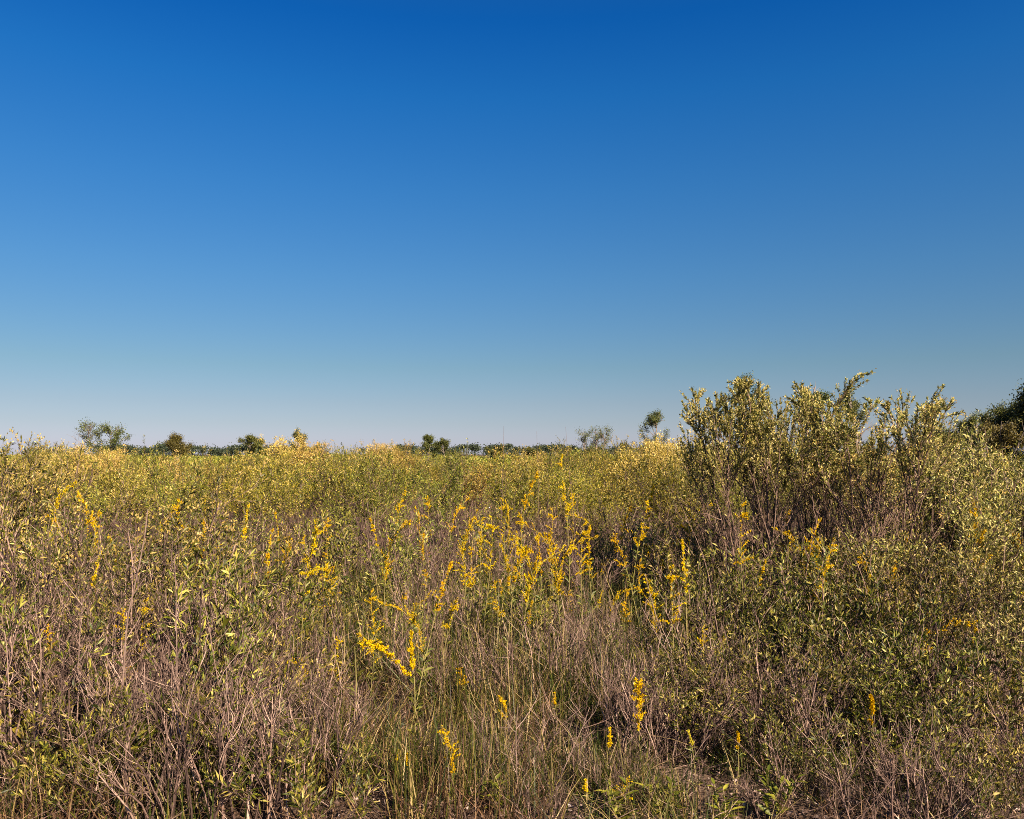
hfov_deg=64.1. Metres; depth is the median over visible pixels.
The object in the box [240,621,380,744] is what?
leafy shrub
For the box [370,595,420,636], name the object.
leafy shrub
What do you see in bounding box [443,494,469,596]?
goldenrod
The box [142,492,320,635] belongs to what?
leafy shrub
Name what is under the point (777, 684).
bare shrub
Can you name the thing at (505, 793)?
bare shrub
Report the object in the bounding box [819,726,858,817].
dead stalk
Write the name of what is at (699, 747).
dead stalk
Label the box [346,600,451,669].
leafy shrub
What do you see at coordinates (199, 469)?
groundsel shrub
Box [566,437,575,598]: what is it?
grass stalk
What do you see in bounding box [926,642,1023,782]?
leafy shrub
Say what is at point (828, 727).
bare shrub
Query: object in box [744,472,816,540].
groundsel shrub
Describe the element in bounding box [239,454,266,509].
groundsel shrub
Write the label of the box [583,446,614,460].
groundsel shrub
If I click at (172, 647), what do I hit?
bare shrub
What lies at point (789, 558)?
leafy shrub
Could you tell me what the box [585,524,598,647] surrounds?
goldenrod
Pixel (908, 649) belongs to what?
leafy shrub
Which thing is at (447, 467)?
groundsel shrub
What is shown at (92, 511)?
goldenrod
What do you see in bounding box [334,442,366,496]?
groundsel shrub
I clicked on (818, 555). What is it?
goldenrod
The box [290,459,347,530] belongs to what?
groundsel shrub
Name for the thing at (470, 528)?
goldenrod
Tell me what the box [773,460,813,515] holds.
groundsel shrub
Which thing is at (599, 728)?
bare shrub
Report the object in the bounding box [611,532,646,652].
goldenrod
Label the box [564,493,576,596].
goldenrod
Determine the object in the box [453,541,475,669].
goldenrod
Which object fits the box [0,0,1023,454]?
sky
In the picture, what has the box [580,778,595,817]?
goldenrod
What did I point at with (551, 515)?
goldenrod
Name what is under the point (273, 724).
bare shrub
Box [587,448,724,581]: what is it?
groundsel shrub
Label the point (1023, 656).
goldenrod
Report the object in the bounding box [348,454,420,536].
groundsel shrub
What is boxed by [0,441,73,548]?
groundsel shrub
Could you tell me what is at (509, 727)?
dead stalk
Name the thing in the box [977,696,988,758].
goldenrod
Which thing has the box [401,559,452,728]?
goldenrod
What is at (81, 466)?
groundsel shrub
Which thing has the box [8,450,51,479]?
groundsel shrub
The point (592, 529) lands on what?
goldenrod
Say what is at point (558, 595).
goldenrod
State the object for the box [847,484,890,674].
dead stalk
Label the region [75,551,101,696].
goldenrod
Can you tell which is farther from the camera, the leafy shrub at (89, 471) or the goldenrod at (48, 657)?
the leafy shrub at (89, 471)
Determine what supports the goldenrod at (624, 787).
on the ground at (796, 805)
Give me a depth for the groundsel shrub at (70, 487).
12.83 m
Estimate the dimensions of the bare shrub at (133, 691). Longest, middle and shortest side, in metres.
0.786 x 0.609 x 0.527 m
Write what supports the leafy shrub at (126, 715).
on the ground at (796, 805)
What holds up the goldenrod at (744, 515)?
on the ground at (796, 805)
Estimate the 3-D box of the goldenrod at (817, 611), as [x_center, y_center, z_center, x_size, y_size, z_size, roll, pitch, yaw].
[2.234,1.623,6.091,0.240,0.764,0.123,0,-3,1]
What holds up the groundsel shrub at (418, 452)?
on the ground at (796, 805)
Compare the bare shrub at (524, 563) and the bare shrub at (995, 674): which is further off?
the bare shrub at (524, 563)
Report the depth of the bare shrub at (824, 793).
3.79 m
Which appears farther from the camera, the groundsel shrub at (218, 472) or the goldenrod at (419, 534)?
the groundsel shrub at (218, 472)
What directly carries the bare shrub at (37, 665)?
on the ground at (796, 805)
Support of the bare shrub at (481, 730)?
on the ground at (796, 805)
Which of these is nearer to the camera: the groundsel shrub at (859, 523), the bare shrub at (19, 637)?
the bare shrub at (19, 637)
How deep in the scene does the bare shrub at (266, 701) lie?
4.33 m
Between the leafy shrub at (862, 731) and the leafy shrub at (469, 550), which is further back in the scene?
the leafy shrub at (469, 550)
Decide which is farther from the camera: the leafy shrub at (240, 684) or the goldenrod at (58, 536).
the goldenrod at (58, 536)
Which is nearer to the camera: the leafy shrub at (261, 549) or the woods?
the leafy shrub at (261, 549)
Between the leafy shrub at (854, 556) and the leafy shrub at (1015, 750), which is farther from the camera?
the leafy shrub at (854, 556)
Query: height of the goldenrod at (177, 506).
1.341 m
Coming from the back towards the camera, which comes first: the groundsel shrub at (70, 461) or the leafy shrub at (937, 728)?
the groundsel shrub at (70, 461)
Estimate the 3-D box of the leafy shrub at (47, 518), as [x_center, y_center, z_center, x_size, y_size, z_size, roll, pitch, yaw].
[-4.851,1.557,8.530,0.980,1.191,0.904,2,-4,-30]
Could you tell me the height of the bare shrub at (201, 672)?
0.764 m
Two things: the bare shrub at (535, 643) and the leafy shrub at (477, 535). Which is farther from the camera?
the leafy shrub at (477, 535)
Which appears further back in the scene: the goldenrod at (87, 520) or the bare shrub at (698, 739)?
the goldenrod at (87, 520)
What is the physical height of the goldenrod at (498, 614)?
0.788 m
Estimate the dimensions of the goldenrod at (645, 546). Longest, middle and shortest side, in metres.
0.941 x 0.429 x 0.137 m
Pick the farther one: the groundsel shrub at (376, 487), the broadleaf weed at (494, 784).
the groundsel shrub at (376, 487)
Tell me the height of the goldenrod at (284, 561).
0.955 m
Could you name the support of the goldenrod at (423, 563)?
on the ground at (796, 805)
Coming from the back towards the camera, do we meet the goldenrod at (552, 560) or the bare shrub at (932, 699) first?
the goldenrod at (552, 560)
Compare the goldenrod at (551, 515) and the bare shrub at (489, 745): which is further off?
the goldenrod at (551, 515)
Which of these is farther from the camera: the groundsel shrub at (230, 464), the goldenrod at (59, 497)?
the groundsel shrub at (230, 464)
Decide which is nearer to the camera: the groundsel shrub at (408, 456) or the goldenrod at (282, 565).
the goldenrod at (282, 565)
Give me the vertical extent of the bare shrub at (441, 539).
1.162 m
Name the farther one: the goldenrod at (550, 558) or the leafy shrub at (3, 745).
the goldenrod at (550, 558)
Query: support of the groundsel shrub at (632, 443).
on the ground at (796, 805)
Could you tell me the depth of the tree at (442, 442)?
99.81 m
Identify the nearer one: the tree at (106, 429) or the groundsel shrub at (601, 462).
the groundsel shrub at (601, 462)
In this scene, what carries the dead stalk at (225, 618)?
on the ground at (796, 805)
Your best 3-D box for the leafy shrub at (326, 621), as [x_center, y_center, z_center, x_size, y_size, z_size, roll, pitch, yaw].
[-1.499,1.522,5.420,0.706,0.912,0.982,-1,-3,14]
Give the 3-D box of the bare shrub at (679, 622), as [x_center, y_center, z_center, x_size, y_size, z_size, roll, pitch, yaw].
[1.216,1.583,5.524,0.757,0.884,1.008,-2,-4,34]
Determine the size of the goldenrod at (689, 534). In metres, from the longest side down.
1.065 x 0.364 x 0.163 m
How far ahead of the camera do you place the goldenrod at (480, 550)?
7.76 m
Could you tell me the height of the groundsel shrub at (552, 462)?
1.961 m
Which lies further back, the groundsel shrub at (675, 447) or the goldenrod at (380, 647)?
the groundsel shrub at (675, 447)
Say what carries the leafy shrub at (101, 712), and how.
on the ground at (796, 805)
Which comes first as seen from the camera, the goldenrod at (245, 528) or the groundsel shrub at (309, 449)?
the goldenrod at (245, 528)
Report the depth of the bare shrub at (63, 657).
5.16 m
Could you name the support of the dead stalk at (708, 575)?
on the ground at (796, 805)
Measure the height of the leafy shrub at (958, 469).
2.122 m
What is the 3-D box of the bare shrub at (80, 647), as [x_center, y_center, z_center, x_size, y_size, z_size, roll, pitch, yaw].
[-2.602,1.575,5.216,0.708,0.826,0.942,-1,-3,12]
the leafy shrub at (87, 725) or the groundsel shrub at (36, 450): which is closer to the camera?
the leafy shrub at (87, 725)
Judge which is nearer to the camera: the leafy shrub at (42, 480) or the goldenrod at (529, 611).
the goldenrod at (529, 611)
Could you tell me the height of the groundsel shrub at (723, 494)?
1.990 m
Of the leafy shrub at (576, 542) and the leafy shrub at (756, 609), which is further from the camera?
the leafy shrub at (576, 542)
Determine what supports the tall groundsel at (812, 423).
on the ground at (796, 805)
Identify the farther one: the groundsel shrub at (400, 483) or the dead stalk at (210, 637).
the groundsel shrub at (400, 483)
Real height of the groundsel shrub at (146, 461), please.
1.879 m
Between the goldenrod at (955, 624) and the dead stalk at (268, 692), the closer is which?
the dead stalk at (268, 692)
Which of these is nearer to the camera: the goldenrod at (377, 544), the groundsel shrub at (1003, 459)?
the goldenrod at (377, 544)
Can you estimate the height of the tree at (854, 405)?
4.061 m
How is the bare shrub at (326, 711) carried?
on the ground at (796, 805)
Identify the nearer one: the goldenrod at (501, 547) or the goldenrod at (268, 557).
the goldenrod at (268, 557)
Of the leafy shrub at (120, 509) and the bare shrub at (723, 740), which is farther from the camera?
the leafy shrub at (120, 509)
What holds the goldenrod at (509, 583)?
on the ground at (796, 805)
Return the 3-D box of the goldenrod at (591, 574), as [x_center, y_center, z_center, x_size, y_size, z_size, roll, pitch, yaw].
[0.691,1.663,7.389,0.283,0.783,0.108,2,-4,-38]
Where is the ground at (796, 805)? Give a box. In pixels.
[0,455,1023,818]
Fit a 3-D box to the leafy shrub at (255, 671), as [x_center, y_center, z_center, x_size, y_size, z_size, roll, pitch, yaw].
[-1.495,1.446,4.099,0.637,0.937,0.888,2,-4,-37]
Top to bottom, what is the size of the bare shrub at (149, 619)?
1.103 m
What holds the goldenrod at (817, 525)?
on the ground at (796, 805)
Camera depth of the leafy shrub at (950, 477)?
10.07 m
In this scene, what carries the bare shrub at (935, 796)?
on the ground at (796, 805)
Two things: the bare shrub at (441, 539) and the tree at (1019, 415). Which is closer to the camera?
the bare shrub at (441, 539)
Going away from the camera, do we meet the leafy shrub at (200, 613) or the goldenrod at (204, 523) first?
the leafy shrub at (200, 613)
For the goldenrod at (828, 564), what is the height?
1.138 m
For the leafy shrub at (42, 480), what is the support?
on the ground at (796, 805)
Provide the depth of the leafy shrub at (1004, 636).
4.94 m
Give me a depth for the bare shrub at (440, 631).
6.26 m
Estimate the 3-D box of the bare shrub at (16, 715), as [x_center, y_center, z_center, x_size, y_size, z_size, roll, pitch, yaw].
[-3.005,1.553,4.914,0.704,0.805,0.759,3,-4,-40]
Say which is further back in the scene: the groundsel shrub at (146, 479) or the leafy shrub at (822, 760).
the groundsel shrub at (146, 479)
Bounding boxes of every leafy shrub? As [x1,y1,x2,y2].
[0,427,93,615]
[0,432,59,587]
[0,438,149,593]
[0,481,112,650]
[0,493,202,703]
[0,522,200,732]
[0,582,121,786]
[0,638,135,800]
[0,702,145,818]
[0,715,166,818]
[0,729,74,814]
[1,497,193,698]
[2,509,86,609]
[16,675,151,763]
[28,683,226,816]
[39,485,189,643]
[40,455,306,678]
[42,520,207,714]
[53,691,136,763]
[56,708,204,802]
[84,642,299,793]
[122,713,232,792]
[129,677,298,800]
[131,601,290,791]
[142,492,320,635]
[142,504,237,595]
[147,640,318,790]
[154,543,291,724]
[155,535,348,683]
[162,710,319,808]
[196,519,333,676]
[208,510,301,606]
[208,718,385,818]
[230,572,356,694]
[237,500,325,603]
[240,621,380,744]
[289,508,380,614]
[303,507,364,602]
[304,723,376,781]
[319,556,420,628]
[341,590,395,634]
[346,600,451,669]
[361,512,451,604]
[361,542,430,622]
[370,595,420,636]
[399,504,498,598]
[399,556,477,639]
[432,501,527,603]
[450,576,523,631]
[456,497,562,592]
[463,590,533,653]
[502,576,571,666]
[527,506,610,607]
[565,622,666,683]
[566,493,657,595]
[578,530,625,603]
[585,507,679,611]
[613,541,669,617]
[621,654,753,765]
[633,610,749,733]
[638,489,735,602]
[638,528,702,628]
[645,558,797,665]
[660,527,770,639]
[678,567,861,688]
[683,535,787,646]
[684,626,806,741]
[693,617,924,758]
[696,508,827,598]
[711,686,878,795]
[716,524,819,630]
[719,528,846,660]
[729,550,925,711]
[729,574,778,665]
[740,578,870,671]
[757,510,929,655]
[759,735,868,806]
[775,531,879,660]
[776,510,881,612]
[794,514,1011,697]
[803,649,977,765]
[804,695,899,766]
[812,676,996,792]
[827,527,897,597]
[835,461,1023,681]
[835,538,948,631]
[838,624,944,757]
[841,587,1023,754]
[849,451,1021,620]
[866,424,1023,581]
[869,719,936,791]
[890,408,1023,624]
[893,419,1023,599]
[903,725,1011,818]
[920,718,1023,803]
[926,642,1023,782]
[943,547,1023,731]
[946,752,1023,818]
[951,440,1023,609]
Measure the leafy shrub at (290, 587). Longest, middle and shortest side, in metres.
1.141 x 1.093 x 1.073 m
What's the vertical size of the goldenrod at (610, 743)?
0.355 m
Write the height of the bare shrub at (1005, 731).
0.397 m
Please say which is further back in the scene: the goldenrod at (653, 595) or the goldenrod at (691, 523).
the goldenrod at (691, 523)
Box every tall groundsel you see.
[647,375,864,626]
[735,368,971,613]
[776,395,1023,638]
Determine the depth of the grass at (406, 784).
4.72 m
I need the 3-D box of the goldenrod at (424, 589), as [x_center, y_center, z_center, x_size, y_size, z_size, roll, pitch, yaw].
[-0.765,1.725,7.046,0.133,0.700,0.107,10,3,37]
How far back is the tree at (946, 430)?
47.89 m
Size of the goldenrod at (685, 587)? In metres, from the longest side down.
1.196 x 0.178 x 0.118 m
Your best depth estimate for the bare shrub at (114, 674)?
4.13 m
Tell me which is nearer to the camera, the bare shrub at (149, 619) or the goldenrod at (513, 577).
the bare shrub at (149, 619)
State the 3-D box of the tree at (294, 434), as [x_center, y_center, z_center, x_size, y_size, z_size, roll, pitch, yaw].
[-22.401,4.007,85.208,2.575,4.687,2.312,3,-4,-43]
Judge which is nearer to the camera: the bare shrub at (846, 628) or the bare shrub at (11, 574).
the bare shrub at (846, 628)
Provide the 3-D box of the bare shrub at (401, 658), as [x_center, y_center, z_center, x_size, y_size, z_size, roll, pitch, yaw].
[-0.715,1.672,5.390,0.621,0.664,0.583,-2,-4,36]
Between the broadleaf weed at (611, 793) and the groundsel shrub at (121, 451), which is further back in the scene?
the groundsel shrub at (121, 451)
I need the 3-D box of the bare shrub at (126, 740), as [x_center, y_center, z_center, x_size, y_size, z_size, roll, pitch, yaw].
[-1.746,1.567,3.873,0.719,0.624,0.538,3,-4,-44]
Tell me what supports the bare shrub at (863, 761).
on the ground at (796, 805)
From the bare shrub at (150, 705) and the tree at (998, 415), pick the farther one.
the tree at (998, 415)
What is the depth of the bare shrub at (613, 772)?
4.04 m
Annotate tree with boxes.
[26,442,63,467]
[69,418,131,456]
[157,432,193,463]
[234,433,261,458]
[257,437,267,454]
[286,427,307,451]
[419,434,438,458]
[432,437,451,458]
[484,443,507,458]
[526,446,539,457]
[574,425,614,457]
[637,408,669,444]
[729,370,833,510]
[792,386,877,479]
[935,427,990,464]
[941,418,989,463]
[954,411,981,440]
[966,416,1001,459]
[975,399,1023,465]
[977,419,1023,475]
[1005,379,1023,469]
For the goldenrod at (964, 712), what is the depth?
4.53 m
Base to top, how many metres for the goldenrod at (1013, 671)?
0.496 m
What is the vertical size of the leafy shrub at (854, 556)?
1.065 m
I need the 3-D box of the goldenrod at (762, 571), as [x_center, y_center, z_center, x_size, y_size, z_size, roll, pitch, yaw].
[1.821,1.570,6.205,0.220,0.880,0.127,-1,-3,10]
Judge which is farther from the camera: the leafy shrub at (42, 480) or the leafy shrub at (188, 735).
the leafy shrub at (42, 480)
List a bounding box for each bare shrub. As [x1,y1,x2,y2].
[0,519,46,597]
[0,532,98,721]
[0,561,86,758]
[0,625,149,785]
[0,631,189,799]
[1,605,46,694]
[3,601,115,726]
[4,602,219,771]
[4,607,83,726]
[5,625,147,735]
[18,609,172,695]
[32,623,78,712]
[47,589,225,704]
[50,571,205,703]
[51,633,142,730]
[51,678,203,804]
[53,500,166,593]
[56,637,282,805]
[60,691,206,818]
[68,554,231,725]
[75,660,173,741]
[85,591,243,693]
[96,598,196,700]
[96,638,198,713]
[100,629,323,818]
[100,686,214,808]
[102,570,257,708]
[116,621,275,716]
[125,630,310,769]
[137,717,227,817]
[146,572,294,691]
[167,665,317,818]
[181,575,359,700]
[196,658,391,814]
[197,655,331,736]
[203,646,378,791]
[211,683,323,793]
[266,726,336,773]
[301,671,421,731]
[340,597,438,682]
[350,499,432,596]
[362,506,476,608]
[365,574,449,659]
[368,611,453,704]
[384,540,457,635]
[398,603,480,672]
[404,529,473,616]
[418,626,535,714]
[420,719,475,773]
[428,573,532,658]
[442,722,527,778]
[443,713,522,776]
[447,590,603,711]
[462,692,579,768]
[463,723,534,774]
[470,769,539,818]
[482,519,571,604]
[486,656,583,713]
[490,543,586,615]
[501,762,585,818]
[502,721,598,795]
[513,492,590,585]
[515,736,574,780]
[522,658,625,746]
[535,525,631,617]
[542,576,635,652]
[542,588,631,655]
[551,616,629,703]
[552,601,651,663]
[553,593,661,673]
[564,645,703,764]
[567,628,633,710]
[568,640,698,751]
[573,737,650,806]
[574,743,662,814]
[585,635,700,744]
[591,617,665,678]
[594,667,718,737]
[598,633,753,765]
[598,687,740,765]
[601,496,724,601]
[604,726,652,779]
[607,712,730,765]
[614,580,748,688]
[624,653,683,745]
[637,698,709,767]
[651,680,815,760]
[664,660,821,738]
[668,630,791,742]
[680,759,712,793]
[690,626,818,755]
[693,664,832,763]
[696,707,781,762]
[710,639,795,739]
[716,705,809,771]
[724,761,814,818]
[725,662,870,779]
[726,494,836,603]
[730,685,851,772]
[738,634,858,749]
[804,730,987,818]
[805,733,899,801]
[806,648,903,745]
[808,579,884,669]
[810,757,878,818]
[820,626,956,738]
[837,655,976,745]
[853,617,1020,740]
[856,656,1021,759]
[859,751,1020,818]
[860,710,1009,816]
[861,703,976,818]
[916,763,1010,815]
[935,717,1023,775]
[961,629,1023,709]
[966,722,1023,813]
[978,708,1023,765]
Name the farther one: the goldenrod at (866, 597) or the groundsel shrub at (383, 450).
the groundsel shrub at (383, 450)
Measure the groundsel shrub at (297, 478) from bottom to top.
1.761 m
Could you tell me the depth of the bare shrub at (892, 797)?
3.56 m
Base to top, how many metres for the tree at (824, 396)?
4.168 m
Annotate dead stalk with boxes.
[0,631,28,809]
[0,679,12,757]
[21,589,63,734]
[48,573,95,787]
[91,509,147,729]
[134,662,160,805]
[136,664,185,812]
[154,532,187,760]
[162,634,219,803]
[177,578,249,784]
[194,578,233,685]
[194,640,252,798]
[237,646,297,788]
[291,512,312,659]
[495,682,543,800]
[557,692,610,784]
[642,592,693,675]
[645,574,679,680]
[674,505,726,640]
[674,713,723,789]
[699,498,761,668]
[752,725,793,809]
[787,496,820,605]
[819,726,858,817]
[824,723,890,813]
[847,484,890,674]
[874,687,909,744]
[875,706,924,797]
[893,697,927,799]
[919,702,974,797]
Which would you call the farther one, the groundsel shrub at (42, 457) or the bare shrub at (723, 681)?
the groundsel shrub at (42, 457)
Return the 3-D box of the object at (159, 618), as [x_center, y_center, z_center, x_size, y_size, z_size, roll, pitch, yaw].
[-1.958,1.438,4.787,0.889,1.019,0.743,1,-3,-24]
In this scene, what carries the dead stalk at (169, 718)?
on the ground at (796, 805)
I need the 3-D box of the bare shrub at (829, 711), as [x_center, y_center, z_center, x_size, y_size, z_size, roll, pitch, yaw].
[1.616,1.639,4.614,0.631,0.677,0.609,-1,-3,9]
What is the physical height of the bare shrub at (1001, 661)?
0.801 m
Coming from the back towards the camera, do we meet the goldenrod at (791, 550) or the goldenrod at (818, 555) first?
the goldenrod at (791, 550)
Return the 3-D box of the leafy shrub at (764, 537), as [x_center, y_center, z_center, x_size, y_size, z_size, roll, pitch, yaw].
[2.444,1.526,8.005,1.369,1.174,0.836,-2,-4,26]
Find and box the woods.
[2,441,973,455]
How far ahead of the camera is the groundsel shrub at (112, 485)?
11.62 m
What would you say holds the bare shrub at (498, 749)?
on the ground at (796, 805)
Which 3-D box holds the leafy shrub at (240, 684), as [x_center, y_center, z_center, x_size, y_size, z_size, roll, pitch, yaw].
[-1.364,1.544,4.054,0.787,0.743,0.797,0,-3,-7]
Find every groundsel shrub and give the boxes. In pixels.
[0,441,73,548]
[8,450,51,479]
[12,444,78,483]
[18,460,98,551]
[19,440,72,491]
[35,463,94,542]
[42,448,88,499]
[44,445,126,526]
[45,443,95,511]
[63,434,214,583]
[63,443,115,468]
[65,444,135,491]
[68,449,172,569]
[82,446,124,466]
[84,454,178,544]
[92,445,131,468]
[96,453,177,533]
[127,449,190,522]
[129,447,191,487]
[130,450,181,488]
[168,454,242,538]
[168,465,221,516]
[178,442,272,530]
[178,461,216,480]
[184,461,277,558]
[185,457,218,497]
[187,457,239,499]
[210,454,315,563]
[227,448,312,540]
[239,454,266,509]
[240,453,266,471]
[241,446,372,569]
[242,428,318,515]
[245,448,305,521]
[248,450,334,546]
[290,436,335,515]
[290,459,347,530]
[293,441,340,479]
[311,442,352,503]
[315,441,362,507]
[318,456,449,575]
[328,444,389,518]
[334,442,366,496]
[335,442,437,554]
[338,451,427,546]
[342,447,384,492]
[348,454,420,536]
[358,439,417,474]
[363,441,388,459]
[374,440,398,457]
[381,439,426,501]
[383,446,428,469]
[385,449,442,518]
[397,448,436,472]
[408,438,524,567]
[411,456,450,511]
[430,446,508,545]
[431,447,493,514]
[434,448,464,465]
[439,454,474,484]
[441,462,491,520]
[474,458,488,469]
[477,445,597,578]
[482,461,526,528]
[499,447,570,541]
[511,444,567,522]
[519,446,582,520]
[527,458,613,547]
[540,443,608,532]
[543,472,632,569]
[552,437,602,510]
[553,459,630,546]
[565,442,605,468]
[577,445,688,564]
[577,450,637,540]
[579,444,616,477]
[583,435,638,513]
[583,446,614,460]
[584,452,633,481]
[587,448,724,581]
[593,430,682,536]
[623,450,722,551]
[624,440,663,460]
[629,428,727,539]
[659,435,720,535]
[672,441,772,560]
[672,463,770,572]
[679,472,740,541]
[727,461,823,548]
[730,450,863,550]
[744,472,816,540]
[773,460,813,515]
[813,458,879,538]
[820,476,869,534]
[827,474,918,559]
[839,444,897,486]
[842,442,872,478]
[853,442,954,582]
[877,443,990,554]
[916,445,1023,566]
[988,446,1023,475]
[1006,440,1023,484]
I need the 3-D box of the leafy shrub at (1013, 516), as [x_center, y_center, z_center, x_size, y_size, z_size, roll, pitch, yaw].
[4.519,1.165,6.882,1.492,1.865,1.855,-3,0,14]
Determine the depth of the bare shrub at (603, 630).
6.24 m
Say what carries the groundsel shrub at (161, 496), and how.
on the ground at (796, 805)
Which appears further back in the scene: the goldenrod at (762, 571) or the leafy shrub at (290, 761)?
the goldenrod at (762, 571)
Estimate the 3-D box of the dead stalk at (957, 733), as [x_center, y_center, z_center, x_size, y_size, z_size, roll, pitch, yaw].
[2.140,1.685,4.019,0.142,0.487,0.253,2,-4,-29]
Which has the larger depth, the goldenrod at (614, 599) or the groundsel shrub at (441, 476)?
the groundsel shrub at (441, 476)
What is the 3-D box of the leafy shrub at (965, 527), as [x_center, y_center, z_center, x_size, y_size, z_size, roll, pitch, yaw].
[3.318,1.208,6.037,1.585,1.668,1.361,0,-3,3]
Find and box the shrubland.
[1,439,1020,476]
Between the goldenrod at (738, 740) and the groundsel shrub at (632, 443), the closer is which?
the goldenrod at (738, 740)
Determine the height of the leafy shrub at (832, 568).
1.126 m
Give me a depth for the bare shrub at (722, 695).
4.69 m
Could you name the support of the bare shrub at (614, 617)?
on the ground at (796, 805)
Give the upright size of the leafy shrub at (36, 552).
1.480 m
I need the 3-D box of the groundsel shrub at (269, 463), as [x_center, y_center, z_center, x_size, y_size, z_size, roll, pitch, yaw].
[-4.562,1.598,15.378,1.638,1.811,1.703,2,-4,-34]
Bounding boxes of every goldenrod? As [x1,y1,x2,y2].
[2,662,17,741]
[44,513,68,632]
[44,621,54,733]
[46,480,76,611]
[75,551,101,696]
[76,490,106,612]
[80,511,93,632]
[88,510,101,609]
[107,534,124,606]
[114,608,137,708]
[127,598,154,692]
[157,501,183,578]
[166,498,179,614]
[175,518,202,667]
[193,521,205,629]
[238,504,249,597]
[260,528,273,628]
[267,534,292,640]
[274,512,281,606]
[279,545,291,598]
[287,657,308,706]
[289,518,324,719]
[298,534,320,650]
[313,574,328,672]
[323,517,339,622]
[323,562,351,680]
[328,636,343,706]
[346,635,411,730]
[357,632,380,716]
[364,588,392,704]
[369,518,395,625]
[376,600,432,710]
[377,520,412,661]
[391,486,406,596]
[396,591,407,630]
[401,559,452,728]
[403,630,422,754]
[406,590,443,655]
[413,506,424,590]
[419,495,431,587]
[419,533,430,606]
[419,569,428,635]
[435,597,458,690]
[437,726,460,796]
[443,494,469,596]
[445,757,457,803]
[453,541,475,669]
[456,517,486,606]
[456,667,468,712]
[461,547,480,660]
[463,506,478,570]
[474,519,486,605]
[477,514,498,655]
[477,542,490,599]
[487,581,504,671]
[496,695,508,745]
[497,498,512,608]
[499,543,523,638]
[501,532,542,671]
[502,535,525,594]
[504,499,514,595]
[505,559,519,673]
[510,532,547,669]
[511,531,522,635]
[513,513,527,631]
[513,544,577,680]
[515,521,559,612]
[516,554,538,668]
[517,470,538,606]
[524,599,532,675]
[535,531,568,668]
[535,535,546,649]
[537,507,557,602]
[544,535,599,637]
[547,533,554,629]
[550,565,567,647]
[552,692,562,730]
[556,454,573,614]
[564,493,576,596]
[565,506,570,592]
[573,513,602,585]
[575,521,592,650]
[575,551,597,622]
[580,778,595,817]
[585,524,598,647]
[592,591,602,633]
[598,559,609,613]
[601,727,613,782]
[607,587,635,623]
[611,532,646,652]
[612,775,632,814]
[617,502,632,598]
[619,589,631,668]
[621,528,658,605]
[627,500,651,634]
[629,677,647,771]
[632,485,654,618]
[633,558,648,642]
[636,586,660,654]
[643,574,663,671]
[656,538,683,618]
[657,564,686,719]
[669,515,710,593]
[679,538,696,691]
[685,730,704,787]
[687,499,697,555]
[697,625,709,708]
[733,501,753,660]
[733,731,745,786]
[745,559,766,655]
[771,527,807,618]
[778,543,819,598]
[779,510,789,602]
[801,580,826,658]
[803,517,821,661]
[805,536,820,661]
[812,537,837,692]
[857,554,872,595]
[862,572,871,665]
[864,694,882,782]
[885,554,901,674]
[903,589,919,667]
[913,617,972,703]
[923,607,950,672]
[959,681,972,754]
[962,619,977,715]
[968,500,992,686]
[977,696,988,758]
[1001,510,1023,646]
[1002,670,1019,751]
[1018,590,1023,691]
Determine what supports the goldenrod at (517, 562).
on the ground at (796, 805)
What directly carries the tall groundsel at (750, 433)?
on the ground at (796, 805)
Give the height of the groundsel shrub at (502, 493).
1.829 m
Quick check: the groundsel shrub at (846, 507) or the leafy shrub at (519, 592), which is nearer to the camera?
the leafy shrub at (519, 592)
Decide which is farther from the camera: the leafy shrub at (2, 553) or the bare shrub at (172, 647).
the leafy shrub at (2, 553)
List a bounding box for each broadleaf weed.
[7,622,59,746]
[93,660,121,725]
[190,593,243,722]
[237,743,288,797]
[471,773,508,813]
[594,776,638,818]
[632,776,685,812]
[705,777,744,818]
[754,764,807,818]
[890,744,941,792]
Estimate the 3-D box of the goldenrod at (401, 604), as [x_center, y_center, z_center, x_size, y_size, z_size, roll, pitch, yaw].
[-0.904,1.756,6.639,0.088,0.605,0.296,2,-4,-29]
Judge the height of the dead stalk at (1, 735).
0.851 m
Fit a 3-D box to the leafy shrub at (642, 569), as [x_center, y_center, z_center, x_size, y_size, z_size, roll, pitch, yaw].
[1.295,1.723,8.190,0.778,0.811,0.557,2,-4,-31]
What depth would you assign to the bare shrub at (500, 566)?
7.95 m
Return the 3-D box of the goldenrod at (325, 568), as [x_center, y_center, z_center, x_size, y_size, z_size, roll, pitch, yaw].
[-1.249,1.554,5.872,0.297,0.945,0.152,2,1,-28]
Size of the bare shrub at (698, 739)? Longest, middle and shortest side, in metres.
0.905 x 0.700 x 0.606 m
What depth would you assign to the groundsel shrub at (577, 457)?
39.67 m
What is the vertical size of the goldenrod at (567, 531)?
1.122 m
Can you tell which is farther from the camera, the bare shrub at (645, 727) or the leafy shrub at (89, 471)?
the leafy shrub at (89, 471)
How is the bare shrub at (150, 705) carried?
on the ground at (796, 805)
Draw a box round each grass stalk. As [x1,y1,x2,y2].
[498,447,503,636]
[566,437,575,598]
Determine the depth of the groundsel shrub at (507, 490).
18.07 m
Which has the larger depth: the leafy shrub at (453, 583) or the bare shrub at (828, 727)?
the leafy shrub at (453, 583)
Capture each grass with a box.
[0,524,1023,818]
[0,526,1023,818]

